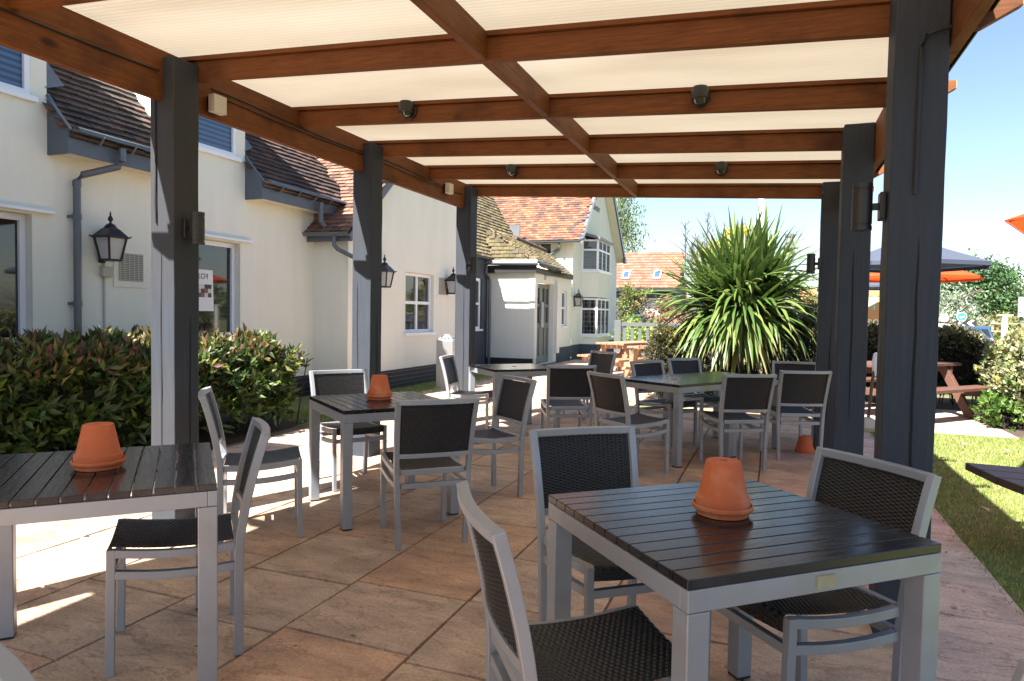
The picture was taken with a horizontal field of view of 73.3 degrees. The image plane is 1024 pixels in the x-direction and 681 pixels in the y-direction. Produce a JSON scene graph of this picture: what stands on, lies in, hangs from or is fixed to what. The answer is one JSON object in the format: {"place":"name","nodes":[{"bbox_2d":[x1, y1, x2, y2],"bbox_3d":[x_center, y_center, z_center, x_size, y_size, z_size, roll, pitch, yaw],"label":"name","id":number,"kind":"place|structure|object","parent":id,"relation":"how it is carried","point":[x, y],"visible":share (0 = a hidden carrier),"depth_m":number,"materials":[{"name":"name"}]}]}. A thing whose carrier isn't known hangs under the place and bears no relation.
{"place":"outdoors","nodes":[
{"label":"outdoors","id":0,"kind":"place"},
{"bbox_2d":[0,360,1023,680],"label":"paving","id":1,"kind":"structure","parent":0,"point":[418,600],"depth_m":3.31,"materials":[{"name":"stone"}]},
{"bbox_2d":[0,642,35,680],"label":"terrace chair","id":2,"kind":"object","parent":1,"relation":"on","point":[13,667],"visible":1,"depth_m":0.91,"materials":[{"name":"silver metal"}]},
{"bbox_2d":[0,442,217,680],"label":"terrace table","id":3,"kind":"object","parent":1,"relation":"on","point":[39,487],"visible":0.94,"depth_m":2.39,"materials":[{"name":"wood"}]},
{"bbox_2d":[70,422,125,471],"bbox_3d":[-1.555,0.395,2.586,0.182,0.166,0.182,-1,3,-43],"label":"flowerpot","id":4,"kind":"object","parent":3,"relation":"on","point":[98,448],"visible":1,"depth_m":2.53,"materials":[{"name":"ceramic"}]},
{"bbox_2d":[105,417,269,677],"bbox_3d":[-1.290,0.784,2.784,0.580,0.866,0.483,0,2,-25],"label":"terrace chair","id":5,"kind":"object","parent":1,"relation":"on","point":[146,533],"visible":0.92,"depth_m":2.65,"materials":[{"name":"silver metal"}]},
{"bbox_2d":[198,386,302,542],"bbox_3d":[-1.577,0.727,4.162,0.580,0.866,0.483,0,2,-20],"label":"terrace chair","id":6,"kind":"object","parent":1,"relation":"on","point":[226,462],"visible":0.88,"depth_m":4.06,"materials":[{"name":"silver metal"}]},
{"bbox_2d":[309,369,386,491],"bbox_3d":[-1.298,0.681,5.458,0.483,0.866,0.580,0,3,-32],"label":"terrace chair","id":7,"kind":"object","parent":1,"relation":"on","point":[345,381],"visible":0.62,"depth_m":5.55,"materials":[{"name":"silver metal"}]},
{"bbox_2d":[309,391,459,530],"bbox_3d":[-0.894,0.778,4.737,0.793,0.741,0.817,0,3,-31],"label":"terrace table","id":8,"kind":"object","parent":1,"relation":"on","point":[347,411],"visible":0.61,"depth_m":4.49,"materials":[{"name":"silver metal"}]},
{"bbox_2d":[366,375,392,399],"bbox_3d":[-0.918,0.322,4.764,0.182,0.166,0.182,-1,3,-35],"label":"flowerpot","id":9,"kind":"object","parent":8,"relation":"on","point":[379,388],"visible":1,"depth_m":4.71,"materials":[{"name":"ceramic"}]},
{"bbox_2d":[380,397,479,550],"bbox_3d":[-0.516,0.746,4.105,0.483,0.866,0.580,0,2,-22],"label":"terrace chair","id":10,"kind":"object","parent":1,"relation":"on","point":[433,436],"visible":1,"depth_m":3.91,"materials":[{"name":"wicker"}]},
{"bbox_2d":[434,334,454,390],"bbox_3d":[-1.147,0.374,12.158,0.340,0.975,0.340,2,2,15],"label":"smokers bin","id":11,"kind":"object","parent":1,"relation":"on","point":[445,344],"visible":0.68,"depth_m":12.03,"materials":[{"name":"metal"}]},
{"bbox_2d":[439,354,491,428],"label":"terrace chair","id":12,"kind":"object","parent":1,"relation":"on","point":[450,370],"visible":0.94,"depth_m":7.72,"materials":[{"name":"silver metal"}]},
{"bbox_2d":[465,374,536,496],"bbox_3d":[-0.176,0.712,5.147,0.580,0.866,0.483,0,3,-31],"label":"terrace chair","id":13,"kind":"object","parent":1,"relation":"on","point":[513,401],"visible":0.77,"depth_m":5.19,"materials":[{"name":"silver metal"}]},
{"bbox_2d":[0,0,1023,632],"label":"pergola","id":14,"kind":"object","parent":1,"relation":"on","point":[828,102],"visible":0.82,"depth_m":4.24,"materials":[{"name":"beige"}]},
{"bbox_2d":[182,211,204,244],"bbox_3d":[-1.976,-0.697,4.287,0.129,0.201,0.082,2,2,21],"label":"post spotlight","id":15,"kind":"object","parent":14,"relation":"attached to","point":[193,229],"visible":1,"depth_m":4.25,"materials":[{"name":"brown metal"}]},
{"bbox_2d":[207,93,226,115],"bbox_3d":[-1.965,-1.564,4.565,0.085,0.116,0.110,2,2,21],"label":"junction box","id":16,"kind":"object","parent":14,"relation":"attached to","point":[217,104],"visible":1,"depth_m":4.53,"materials":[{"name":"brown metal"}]},
{"bbox_2d":[398,100,416,119],"bbox_3d":[-0.770,-1.686,5.021,0.116,0.118,0.122,2,2,21],"label":"dome light","id":17,"kind":"object","parent":14,"relation":"attached to","point":[407,109],"visible":1,"depth_m":4.98,"materials":[{"name":"brown metal"}]},
{"bbox_2d":[443,183,453,194],"bbox_3d":[-0.727,-1.729,7.835,0.085,0.116,0.110,2,2,21],"label":"junction box","id":18,"kind":"object","parent":14,"relation":"attached to","point":[448,188],"visible":1,"depth_m":7.79,"materials":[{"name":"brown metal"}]},
{"bbox_2d":[466,257,476,273],"bbox_3d":[-0.480,-0.899,8.239,0.129,0.201,0.082,2,2,21],"label":"post spotlight","id":19,"kind":"object","parent":14,"relation":"attached to","point":[471,265],"visible":1,"depth_m":8.20,"materials":[{"name":"brown metal"}]},
{"bbox_2d":[506,164,517,176],"bbox_3d":[-0.007,-1.754,7.096,0.116,0.118,0.122,2,2,21],"label":"dome light","id":20,"kind":"object","parent":14,"relation":"attached to","point":[511,170],"visible":1,"depth_m":7.06,"materials":[{"name":"brown metal"}]},
{"bbox_2d":[691,84,709,107],"bbox_3d":[1.173,-1.525,4.292,0.116,0.118,0.122,2,2,21],"label":"dome light","id":21,"kind":"object","parent":14,"relation":"attached to","point":[700,96],"visible":1,"depth_m":4.25,"materials":[{"name":"brown metal"}]},
{"bbox_2d":[715,161,727,175],"bbox_3d":[1.937,-1.593,6.367,0.116,0.118,0.122,2,2,21],"label":"dome light","id":22,"kind":"object","parent":14,"relation":"attached to","point":[721,168],"visible":1,"depth_m":6.33,"materials":[{"name":"brown metal"}]},
{"bbox_2d":[806,253,820,273],"bbox_3d":[3.031,-0.771,6.915,0.129,0.201,0.082,2,2,21],"label":"post spotlight","id":23,"kind":"object","parent":14,"relation":"attached to","point":[811,264],"visible":1,"depth_m":6.89,"materials":[{"name":"brown metal"}]},
{"bbox_2d":[851,182,886,231],"bbox_3d":[1.534,-0.574,2.963,0.129,0.201,0.082,2,2,21],"label":"post spotlight","id":24,"kind":"object","parent":14,"relation":"attached to","point":[864,206],"visible":1,"depth_m":2.94,"materials":[{"name":"brown metal"}]},
{"bbox_2d":[468,363,560,428],"bbox_3d":[0.017,0.669,7.950,0.817,0.743,0.793,0,2,-25],"label":"terrace table","id":25,"kind":"object","parent":1,"relation":"on","point":[496,371],"visible":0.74,"depth_m":7.71,"materials":[{"name":"silver metal"}]},
{"bbox_2d":[456,480,671,680],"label":"terrace chair","id":26,"kind":"object","parent":1,"relation":"on","point":[631,642],"visible":0.96,"depth_m":1.79,"materials":[{"name":"wicker"}]},
{"bbox_2d":[540,365,596,436],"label":"terrace chair","id":27,"kind":"object","parent":1,"relation":"on","point":[568,389],"visible":0.92,"depth_m":6.67,"materials":[{"name":"silver metal"}]},
{"bbox_2d":[562,350,616,419],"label":"terrace chair","id":28,"kind":"object","parent":1,"relation":"on","point":[605,362],"visible":0.3,"depth_m":9.24,"materials":[{"name":"silver metal"}]},
{"bbox_2d":[528,426,654,621],"bbox_3d":[0.374,0.814,2.716,0.483,0.866,0.580,0,2,-18],"label":"terrace chair","id":29,"kind":"object","parent":1,"relation":"on","point":[593,458],"visible":0.48,"depth_m":2.88,"materials":[{"name":"silver metal"}]},
{"bbox_2d":[577,341,653,370],"bbox_3d":[2.700,0.421,15.839,1.690,0.776,1.811,3,3,39],"label":"picnic table","id":30,"kind":"object","parent":1,"relation":"on","point":[625,350],"visible":0.46,"depth_m":15.44,"materials":[{"name":"wood"}]},
{"bbox_2d":[587,371,669,473],"bbox_3d":[0.993,0.702,5.908,0.580,0.866,0.483,0,3,-29],"label":"terrace chair","id":31,"kind":"object","parent":1,"relation":"on","point":[610,394],"visible":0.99,"depth_m":5.82,"materials":[{"name":"silver metal"}]},
{"bbox_2d":[614,345,663,376],"bbox_3d":[3.168,0.495,14.112,1.690,0.776,1.809,3,3,45],"label":"picnic table","id":32,"kind":"object","parent":1,"relation":"on","point":[624,362],"visible":0.16,"depth_m":13.96,"materials":[{"name":"wood"}]},
{"bbox_2d":[614,320,680,366],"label":"picket fence","id":33,"kind":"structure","parent":1,"relation":"on","point":[618,324],"depth_m":18.04,"materials":[{"name":"grey paint"}]},
{"bbox_2d":[630,360,697,449],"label":"terrace chair","id":34,"kind":"object","parent":1,"relation":"on","point":[650,367],"visible":0.53,"depth_m":7.30,"materials":[{"name":"silver metal"}]},
{"bbox_2d":[614,374,732,467],"bbox_3d":[1.561,0.743,6.663,0.817,0.743,0.793,-1,3,-37],"label":"terrace table","id":35,"kind":"object","parent":1,"relation":"on","point":[671,386],"visible":0.76,"depth_m":6.35,"materials":[{"name":"silver metal"}]},
{"bbox_2d":[667,358,719,430],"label":"terrace chair","id":36,"kind":"object","parent":1,"relation":"on","point":[677,366],"visible":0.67,"depth_m":7.99,"materials":[{"name":"silver metal"}]},
{"bbox_2d":[680,211,713,317],"bbox_3d":[5.138,-1.458,19.200,0.957,4.303,0.658,2,2,21],"label":"bare tree","id":37,"kind":"object","parent":1,"relation":"on","point":[692,247],"visible":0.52,"depth_m":19.17,"materials":[{"name":"brown plant"}]},
{"bbox_2d":[672,371,780,456],"bbox_3d":[2.213,0.734,7.160,0.817,0.743,0.793,-1,3,-37],"label":"terrace table","id":38,"kind":"object","parent":1,"relation":"on","point":[716,375],"visible":0.29,"depth_m":7.10,"materials":[{"name":"silver metal"}]},
{"bbox_2d":[699,373,776,470],"bbox_3d":[2.006,0.707,6.183,0.483,0.866,0.580,1,2,-8],"label":"terrace chair","id":39,"kind":"object","parent":1,"relation":"on","point":[742,396],"visible":1,"depth_m":5.98,"materials":[{"name":"silver metal"}]},
{"bbox_2d":[546,478,941,680],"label":"terrace table","id":40,"kind":"object","parent":1,"relation":"on","point":[668,542],"visible":0.91,"depth_m":1.86,"materials":[{"name":"wood"}]},
{"bbox_2d":[692,457,753,520],"bbox_3d":[0.648,0.449,2.111,0.182,0.166,0.182,2,2,23],"label":"flowerpot","id":41,"kind":"object","parent":40,"relation":"on","point":[721,494],"visible":1,"depth_m":2.06,"materials":[{"name":"ceramic"}]},
{"bbox_2d":[772,360,815,439],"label":"terrace chair","id":42,"kind":"object","parent":1,"relation":"on","point":[792,366],"visible":0.15,"depth_m":7.75,"materials":[{"name":"silver metal"}]},
{"bbox_2d":[759,370,831,460],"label":"terrace chair","id":43,"kind":"object","parent":1,"relation":"on","point":[798,392],"visible":0.94,"depth_m":6.46,"materials":[{"name":"silver metal"}]},
{"bbox_2d":[795,435,813,453],"bbox_3d":[2.954,1.045,6.939,0.183,0.166,0.183,-1,3,-38],"label":"flowerpot","id":44,"kind":"object","parent":1,"relation":"on","point":[804,444],"visible":1,"depth_m":6.88,"materials":[{"name":"ceramic"}]},
{"bbox_2d":[708,447,941,680],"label":"terrace chair","id":45,"kind":"object","parent":1,"relation":"on","point":[903,502],"visible":0.54,"depth_m":2.20,"materials":[{"name":"silver metal"}]},
{"bbox_2d":[864,352,876,431],"bbox_3d":[4.348,0.620,8.376,0.340,0.950,0.340,2,2,21],"label":"capped post","id":46,"kind":"object","parent":1,"relation":"on","point":[869,423],"visible":0.49,"depth_m":8.35,"materials":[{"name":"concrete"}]},
{"bbox_2d":[870,247,990,272],"bbox_3d":[5.713,-0.220,9.972,1.925,2.550,1.925,2,3,32],"label":"parasol","id":47,"kind":"object","parent":1,"relation":"on","point":[952,260],"visible":0.1,"depth_m":9.37,"materials":[{"name":"grey fabric"}]},
{"bbox_2d":[865,361,997,418],"bbox_3d":[5.516,0.698,9.809,1.806,0.776,1.690,0,2,-28],"label":"picnic table","id":48,"kind":"object","parent":1,"relation":"on","point":[955,389],"visible":0.23,"depth_m":9.58,"materials":[{"name":"wood"}]},
{"bbox_2d":[1011,658,1023,680],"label":"terrace chair","id":49,"kind":"object","parent":1,"relation":"on","point":[1018,674],"visible":1,"depth_m":0.97,"materials":[{"name":"silver metal"}]},
{"bbox_2d":[1,392,1023,453],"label":"planting bed","id":50,"kind":"object","parent":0,"point":[946,404],"visible":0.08,"depth_m":8.15,"materials":[{"name":"soil"}]},
{"bbox_2d":[0,322,313,454],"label":"hedge","id":51,"kind":"object","parent":50,"relation":"on","point":[57,387],"visible":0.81,"depth_m":5.89,"materials":[{"name":"green plant"}]},
{"bbox_2d":[637,315,713,398],"bbox_3d":[2.821,0.256,11.633,1.442,1.441,2.030,2,2,21],"label":"shrub","id":52,"kind":"object","parent":50,"relation":"on","point":[664,348],"visible":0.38,"depth_m":11.06,"materials":[{"name":"green plant"}]},
{"bbox_2d":[692,352,762,395],"bbox_3d":[3.518,0.587,10.942,1.314,0.907,1.333,2,2,21],"label":"shrub","id":53,"kind":"object","parent":50,"relation":"on","point":[752,371],"visible":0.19,"depth_m":10.70,"materials":[{"name":"green plant"}]},
{"bbox_2d":[635,202,819,373],"bbox_3d":[3.495,-0.625,10.849,3.537,3.251,2.948,2,2,21],"label":"spiky plant","id":54,"kind":"object","parent":50,"relation":"on","point":[742,288],"visible":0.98,"depth_m":10.35,"materials":[{"name":"green plant"}]},
{"bbox_2d":[756,299,817,373],"bbox_3d":[4.551,0.143,11.205,1.555,1.696,1.691,2,2,21],"label":"shrub","id":55,"kind":"object","parent":50,"relation":"on","point":[809,345],"visible":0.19,"depth_m":10.88,"materials":[{"name":"green plant"}]},
{"bbox_2d":[783,231,797,350],"bbox_3d":[5.200,-0.569,12.990,0.310,3.000,0.310,2,2,21],"label":"street lamp","id":56,"kind":"object","parent":50,"relation":"on","point":[789,237],"visible":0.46,"depth_m":12.88,"materials":[{"name":"metal"}]},
{"bbox_2d":[865,319,996,407],"bbox_3d":[6.571,0.326,11.401,2.601,1.383,1.332,2,2,21],"label":"hedge","id":57,"kind":"object","parent":50,"relation":"on","point":[961,340],"visible":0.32,"depth_m":10.90,"materials":[{"name":"green plant"}]},
{"bbox_2d":[969,388,1023,431],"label":"shrub","id":58,"kind":"object","parent":50,"relation":"on","point":[984,408],"visible":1,"depth_m":8.70,"materials":[{"name":"green plant"}]},
{"bbox_2d":[973,322,1023,428],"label":"hedge","id":59,"kind":"object","parent":50,"relation":"on","point":[1006,356],"visible":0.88,"depth_m":9.23,"materials":[{"name":"green plant"}]},
{"bbox_2d":[211,335,1000,449],"bbox_3d":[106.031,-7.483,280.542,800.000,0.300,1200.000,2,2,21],"label":"ground","id":60,"kind":"structure","parent":0,"point":[938,396],"depth_m":13.42,"materials":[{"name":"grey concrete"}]},
{"bbox_2d":[0,45,626,400],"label":"pub building","id":61,"kind":"structure","parent":60,"relation":"on","point":[275,253],"depth_m":9.99,"materials":[{"name":"white paint"}]},
{"bbox_2d":[0,45,37,102],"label":"window","id":62,"kind":"structure","parent":61,"relation":"in","point":[14,65],"depth_m":6.61,"materials":[{"name":"blue glass"}]},
{"bbox_2d":[0,203,54,342],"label":"window","id":63,"kind":"structure","parent":61,"relation":"in","point":[12,226],"depth_m":6.73,"materials":[{"name":"clear glass"}]},
{"bbox_2d":[89,211,131,262],"bbox_3d":[-4.331,-1.117,7.420,0.295,0.555,0.295,2,2,21],"label":"wall lantern","id":64,"kind":"object","parent":61,"relation":"attached to","point":[110,238],"depth_m":7.37,"materials":[{"name":"black metal"}]},
{"bbox_2d":[198,116,241,162],"bbox_3d":[-3.905,-2.947,8.826,0.100,1.085,1.100,2,2,21],"label":"window","id":65,"kind":"structure","parent":61,"relation":"in","point":[215,138],"depth_m":9.02,"materials":[{"name":"blue glass"}]},
{"bbox_2d":[199,234,253,335],"bbox_3d":[-3.966,-0.675,8.949,0.190,1.385,1.500,2,2,21],"label":"window","id":66,"kind":"structure","parent":61,"relation":"in","point":[216,259],"depth_m":9.21,"materials":[{"name":"clear glass"}]},
{"bbox_2d":[382,254,396,287],"bbox_3d":[-2.119,-1.149,11.439,0.306,0.575,0.306,2,2,21],"label":"wall lantern","id":67,"kind":"object","parent":61,"relation":"attached to","point":[388,271],"depth_m":11.38,"materials":[{"name":"black metal"}]},
{"bbox_2d":[404,272,435,335],"bbox_3d":[-1.757,-0.677,12.948,0.160,1.155,1.180,2,2,21],"label":"window","id":68,"kind":"structure","parent":61,"relation":"in","point":[418,286],"depth_m":13.01,"materials":[{"name":"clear glass"}]},
{"bbox_2d":[444,266,455,294],"bbox_3d":[-1.186,-1.209,13.908,0.306,0.575,0.306,2,2,21],"label":"wall lantern","id":69,"kind":"object","parent":61,"relation":"attached to","point":[450,280],"depth_m":13.84,"materials":[{"name":"black metal"}]},
{"bbox_2d":[475,279,482,330],"bbox_3d":[-0.977,-0.909,17.507,0.130,1.345,0.980,2,2,21],"label":"window","id":70,"kind":"structure","parent":61,"relation":"in","point":[477,324],"depth_m":17.87,"materials":[{"name":"white glass"}]},
{"bbox_2d":[536,283,542,363],"bbox_3d":[0.659,-0.456,18.449,0.112,2.170,0.750,2,2,21],"label":"door","id":71,"kind":"structure","parent":61,"relation":"in","point":[539,304],"depth_m":18.71,"materials":[{"name":"grey paint"}]},
{"bbox_2d":[535,243,552,256],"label":"window","id":72,"kind":"structure","parent":61,"relation":"in","point":[548,246],"depth_m":21.46,"materials":[{"name":"white glass"}]},
{"bbox_2d":[540,284,548,362],"bbox_3d":[0.925,-0.478,19.152,0.112,2.170,0.745,2,2,21],"label":"door","id":73,"kind":"structure","parent":61,"relation":"in","point":[544,330],"depth_m":19.16,"materials":[{"name":"grey paint"}]},
{"bbox_2d":[561,291,567,327],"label":"window","id":74,"kind":"structure","parent":61,"relation":"in","point":[563,292],"depth_m":20.62,"materials":[{"name":"white glass"}]},
{"bbox_2d":[573,290,584,306],"bbox_3d":[2.070,-1.337,21.368,0.313,0.589,0.313,2,2,21],"label":"wall lantern","id":75,"kind":"object","parent":61,"relation":"attached to","point":[578,297],"depth_m":21.30,"materials":[{"name":"black metal"}]},
{"bbox_2d":[580,298,597,336],"bbox_3d":[2.478,-0.736,22.172,0.612,1.255,0.174,1,2,12],"label":"window","id":76,"kind":"structure","parent":61,"relation":"in","point":[588,321],"depth_m":22.16,"materials":[{"name":"white glass"}]},
{"bbox_2d":[581,239,598,271],"bbox_3d":[2.510,-2.715,22.096,0.612,1.055,0.174,1,2,12],"label":"window","id":77,"kind":"structure","parent":61,"relation":"in","point":[590,247],"depth_m":22.09,"materials":[{"name":"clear glass"}]},
{"bbox_2d":[597,298,609,336],"bbox_3d":[3.047,-0.755,22.916,0.090,1.255,1.830,2,2,21],"label":"window","id":78,"kind":"structure","parent":61,"relation":"in","point":[603,305],"depth_m":22.93,"materials":[{"name":"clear glass"}]},
{"bbox_2d":[598,240,611,275],"bbox_3d":[3.079,-2.734,22.840,0.090,1.055,1.830,2,2,21],"label":"window","id":79,"kind":"structure","parent":61,"relation":"in","point":[604,251],"depth_m":22.90,"materials":[{"name":"clear glass"}]},
{"bbox_2d":[608,314,653,340],"bbox_3d":[4.066,-0.095,21.986,2.102,1.643,2.202,2,2,21],"label":"lime bush","id":80,"kind":"object","parent":60,"relation":"on","point":[633,319],"visible":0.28,"depth_m":21.77,"materials":[{"name":"green plant"}]},
{"bbox_2d":[616,198,653,251],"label":"birch tree","id":81,"kind":"object","parent":60,"relation":"on","point":[625,230],"visible":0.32,"depth_m":45.69,"materials":[{"name":"green plant"}]},
{"bbox_2d":[616,282,654,321],"bbox_3d":[5.580,-1.259,33.068,2.982,3.118,2.894,2,2,21],"label":"rounded bush","id":82,"kind":"object","parent":60,"relation":"on","point":[630,299],"visible":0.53,"depth_m":32.79,"materials":[{"name":"green plant"}]},
{"bbox_2d":[640,294,690,336],"bbox_3d":[5.526,-0.517,24.539,1.983,2.286,2.207,-1,3,-37],"label":"red bush","id":83,"kind":"object","parent":60,"relation":"on","point":[663,318],"visible":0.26,"depth_m":24.41,"materials":[{"name":"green plant"}]},
{"bbox_2d":[698,223,748,259],"bbox_3d":[7.466,-1.602,22.910,2.830,4.641,2.231,3,3,40],"label":"golden tree","id":84,"kind":"object","parent":60,"relation":"on","point":[728,232],"visible":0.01,"depth_m":22.41,"materials":[{"name":"yellow plant"}]},
{"bbox_2d":[758,199,764,226],"bbox_3d":[10.180,-5.243,28.070,0.320,11.350,0.320,2,2,21],"label":"flagpole","id":85,"kind":"object","parent":60,"relation":"on","point":[761,203],"depth_m":27.95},
{"bbox_2d":[782,285,817,339],"bbox_3d":[13.704,-1.006,33.087,4.500,3.855,4.236,2,2,21],"label":"hedgerow tree","id":86,"kind":"object","parent":60,"relation":"on","point":[806,300],"visible":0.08,"depth_m":32.74,"materials":[{"name":"green plant"}]},
{"bbox_2d":[869,271,982,282],"bbox_3d":[8.298,-0.346,14.178,2.221,2.770,2.221,3,3,37],"label":"parasol","id":87,"kind":"object","parent":60,"relation":"on","point":[955,276],"visible":0.09,"depth_m":13.74,"materials":[{"name":"orange fabric"}]},
{"bbox_2d":[939,282,997,330],"bbox_3d":[25.181,-1.242,39.404,4.537,4.825,4.866,1,2,-10],"label":"willow tree","id":88,"kind":"object","parent":60,"relation":"on","point":[952,302],"visible":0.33,"depth_m":38.98,"materials":[{"name":"green plant"}]},
{"bbox_2d":[939,247,1023,339],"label":"oak tree","id":89,"kind":"object","parent":60,"relation":"on","point":[996,281],"visible":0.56,"depth_m":49.70,"materials":[{"name":"green plant"}]},
{"bbox_2d":[977,310,1023,346],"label":"bushy tree","id":90,"kind":"object","parent":60,"relation":"on","point":[1013,319],"visible":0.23,"depth_m":43.19,"materials":[{"name":"green plant"}]},
{"bbox_2d":[978,321,1022,335],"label":"road fence","id":91,"kind":"object","parent":60,"relation":"on","point":[991,323],"visible":0.06,"depth_m":39.74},
{"bbox_2d":[985,267,1023,344],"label":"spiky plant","id":92,"kind":"object","parent":60,"relation":"on","point":[1008,309],"visible":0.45,"depth_m":10.72,"materials":[{"name":"green plant"}]},
{"bbox_2d":[547,251,685,325],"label":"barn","id":93,"kind":"structure","parent":0,"point":[639,267],"depth_m":39.03,"materials":[{"name":"ceramic"}]},
{"bbox_2d":[269,374,1023,611],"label":"lawn","id":94,"kind":"structure","parent":0,"point":[305,403],"depth_m":4.99,"materials":[{"name":"plant"}]},
{"bbox_2d":[266,407,332,422],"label":"verge grass","id":95,"kind":"structure","parent":94,"relation":"on","point":[301,415],"depth_m":8.63,"materials":[{"name":"plant"}]},
{"bbox_2d":[390,373,500,393],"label":"border grass","id":96,"kind":"structure","parent":94,"relation":"on","point":[478,377],"depth_m":12.32,"materials":[{"name":"plant"}]},
{"bbox_2d":[869,431,1023,619],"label":"lawn grass","id":97,"kind":"structure","parent":94,"relation":"on","point":[997,456],"depth_m":5.27,"materials":[{"name":"plant"}]},
{"bbox_2d":[965,463,1023,494],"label":"table","id":98,"kind":"object","parent":94,"relation":"on","point":[1010,478],"visible":1,"depth_m":3.98,"materials":[{"name":"wood"}]},
{"bbox_2d":[1004,214,1023,233],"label":"parasol","id":99,"kind":"object","parent":94,"relation":"on","point":[1017,222],"visible":1,"depth_m":5.21,"materials":[{"name":"orange fabric"}]},
{"bbox_2d":[622,314,682,339],"bbox_3d":[6.577,-0.365,29.053,4.047,1.470,1.770,1,2,11],"label":"parked car","id":100,"kind":"object","parent":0,"point":[641,316],"visible":0.04,"depth_m":28.55,"materials":[{"name":"paint"}]},
{"bbox_2d":[617,4,1023,311],"label":"sky","id":101,"kind":"structure","parent":0,"point":[984,183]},
{"bbox_2d":[970,326,994,343],"bbox_3d":[21.422,0.064,32.005,1.770,1.470,4.047,2,3,35],"label":"parked car","id":102,"kind":"object","parent":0,"point":[987,330],"visible":0.07,"depth_m":30.35,"materials":[{"name":"blue paint"}]},
{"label":"car park","id":103,"kind":"structure","parent":0,"visible":0},
{"bbox_2d":[868,290,878,323],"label":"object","id":104,"kind":"object","parent":103,"relation":"on","point":[873,309],"visible":0.08,"depth_m":21.02,"materials":[{"name":"concrete"}]},
{"bbox_2d":[946,320,976,346],"bbox_3d":[17.366,0.070,26.634,1.000,1.735,0.084,2,2,21],"label":"chevron board","id":105,"kind":"object","parent":103,"relation":"on","point":[971,323],"visible":0.33,"depth_m":26.50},
{"bbox_2d":[957,312,966,323],"bbox_3d":[16.782,-0.044,25.728,0.330,2.015,0.104,2,2,21],"label":"keep left sign","id":106,"kind":"object","parent":103,"relation":"on","point":[961,317],"visible":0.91,"depth_m":25.65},
{"bbox_2d":[956,326,993,359],"bbox_3d":[18.453,0.095,29.925,4.047,1.470,1.770,2,3,31],"label":"parked car","id":107,"kind":"object","parent":103,"relation":"on","point":[981,331],"visible":0.03,"depth_m":28.53,"materials":[{"name":"paint"}]},
{"bbox_2d":[996,315,1012,372],"bbox_3d":[12.034,0.298,16.851,0.320,1.855,0.120,2,2,21],"label":"white post","id":108,"kind":"object","parent":103,"relation":"on","point":[1004,321],"visible":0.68,"depth_m":16.79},
{"bbox_2d":[1018,297,1023,323],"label":"lattice billboard","id":109,"kind":"object","parent":103,"relation":"on","point":[1020,306],"visible":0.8,"depth_m":29.22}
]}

